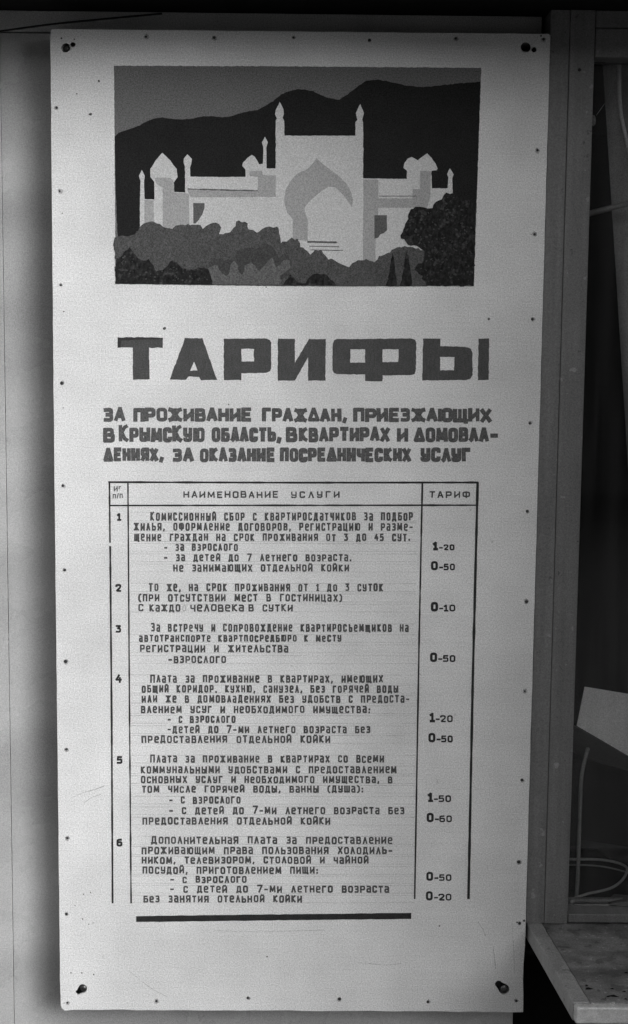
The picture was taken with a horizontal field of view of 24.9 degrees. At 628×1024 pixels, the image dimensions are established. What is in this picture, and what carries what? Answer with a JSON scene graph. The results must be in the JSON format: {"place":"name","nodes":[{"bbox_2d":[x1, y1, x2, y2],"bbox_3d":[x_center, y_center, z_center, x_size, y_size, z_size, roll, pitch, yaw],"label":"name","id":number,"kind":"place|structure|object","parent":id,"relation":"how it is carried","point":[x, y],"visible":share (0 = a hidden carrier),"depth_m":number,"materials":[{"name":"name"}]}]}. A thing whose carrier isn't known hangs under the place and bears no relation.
{"place":"outdoors","nodes":[
{"label":"outdoors","id":0,"kind":"place"},
{"label":"ground","id":1,"kind":"structure","parent":0,"visible":0},
{"bbox_2d":[0,0,627,1023],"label":"kiosk","id":2,"kind":"object","parent":1,"relation":"on","point":[588,38],"visible":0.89,"depth_m":2.39,"materials":[{"name":"grey wood"}]},
{"bbox_2d":[0,13,161,31],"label":"thin cable","id":3,"kind":"object","parent":2,"relation":"attached to","point":[88,20],"visible":1,"depth_m":2.27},
{"bbox_2d":[50,29,549,1011],"bbox_3d":[-0.030,0.045,2.397,0.802,1.646,0.065,1,6,0],"label":"tariff sign","id":4,"kind":"object","parent":2,"relation":"attached to","point":[298,295],"visible":1,"depth_m":2.36,"materials":[{"name":"white paint"}]},
{"bbox_2d":[513,955,531,1023],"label":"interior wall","id":5,"kind":"structure","parent":2,"relation":"in","point":[524,1017],"depth_m":2.57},
{"bbox_2d":[525,921,627,1023],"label":"counter shelf","id":6,"kind":"object","parent":2,"relation":"attached to","point":[574,958],"visible":0.86,"depth_m":2.29,"materials":[{"name":"wood"}]},
{"bbox_2d":[585,972,627,998],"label":"dirt crumbs","id":7,"kind":"object","parent":6,"relation":"on","point":[588,988],"visible":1,"depth_m":2.20,"materials":[{"name":"black soil"}]},
{"bbox_2d":[567,11,627,922],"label":"window","id":8,"kind":"structure","parent":2,"relation":"in","point":[611,27],"depth_m":2.31,"materials":[{"name":"glass"}]},
{"bbox_2d":[568,723,627,896],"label":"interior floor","id":9,"kind":"structure","parent":2,"relation":"on","point":[605,805],"depth_m":2.95,"materials":[{"name":"grey"}]},
{"bbox_2d":[574,747,589,896],"bbox_3d":[0.472,0.551,2.502,0.019,0.281,0.020,1,6,0],"label":"bent tube","id":10,"kind":"object","parent":9,"relation":"on","point":[580,820],"visible":0.99,"depth_m":2.50,"materials":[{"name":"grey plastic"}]},
{"bbox_2d":[569,864,624,871],"bbox_3d":[0.515,0.643,2.557,0.116,0.025,0.009,-1,7,-10],"label":"loose wire","id":11,"kind":"object","parent":9,"relation":"on","point":[597,866],"visible":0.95,"depth_m":2.55,"materials":[{"name":"grey plastic"}]},
{"bbox_2d":[569,858,627,896],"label":"coiled cable","id":12,"kind":"object","parent":9,"relation":"on","point":[611,887],"visible":0.97,"depth_m":2.56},
{"bbox_2d":[581,840,627,864],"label":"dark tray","id":13,"kind":"object","parent":9,"relation":"on","point":[618,853],"visible":1,"depth_m":2.69,"materials":[{"name":"grey plastic"}]},
{"bbox_2d":[573,687,627,769],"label":"pale card box","id":14,"kind":"object","parent":2,"relation":"on","point":[603,715],"visible":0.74,"depth_m":2.48,"materials":[{"name":"white cardboard"}]},
{"bbox_2d":[574,134,627,722],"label":"interior wall","id":15,"kind":"structure","parent":2,"relation":"in","point":[601,662],"depth_m":3.67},
{"bbox_2d":[597,72,615,113],"bbox_3d":[0.481,-0.689,2.342,0.032,0.071,0.005,1,6,0],"label":"thin wire","id":16,"kind":"object","parent":2,"relation":"attached to","point":[608,94],"visible":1,"depth_m":2.34,"materials":[{"name":"grey plastic"}]},
{"bbox_2d":[589,200,627,216],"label":"curtain batten","id":17,"kind":"object","parent":2,"relation":"attached to","point":[612,207],"visible":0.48,"depth_m":2.44,"materials":[{"name":"grey plastic"}]},
{"bbox_2d":[603,64,627,457],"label":"curtain","id":18,"kind":"object","parent":2,"relation":"hanging from","point":[618,160],"visible":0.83,"depth_m":2.48,"materials":[{"name":"grey fabric"}]},
{"bbox_2d":[608,894,627,904],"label":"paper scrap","id":19,"kind":"object","parent":2,"relation":"on","point":[624,900],"visible":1,"depth_m":2.50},
{"bbox_2d":[617,65,627,153],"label":"white cord","id":20,"kind":"object","parent":2,"relation":"hanging from","point":[620,104],"visible":0.87,"depth_m":2.38,"materials":[{"name":"white plastic"}]}
]}

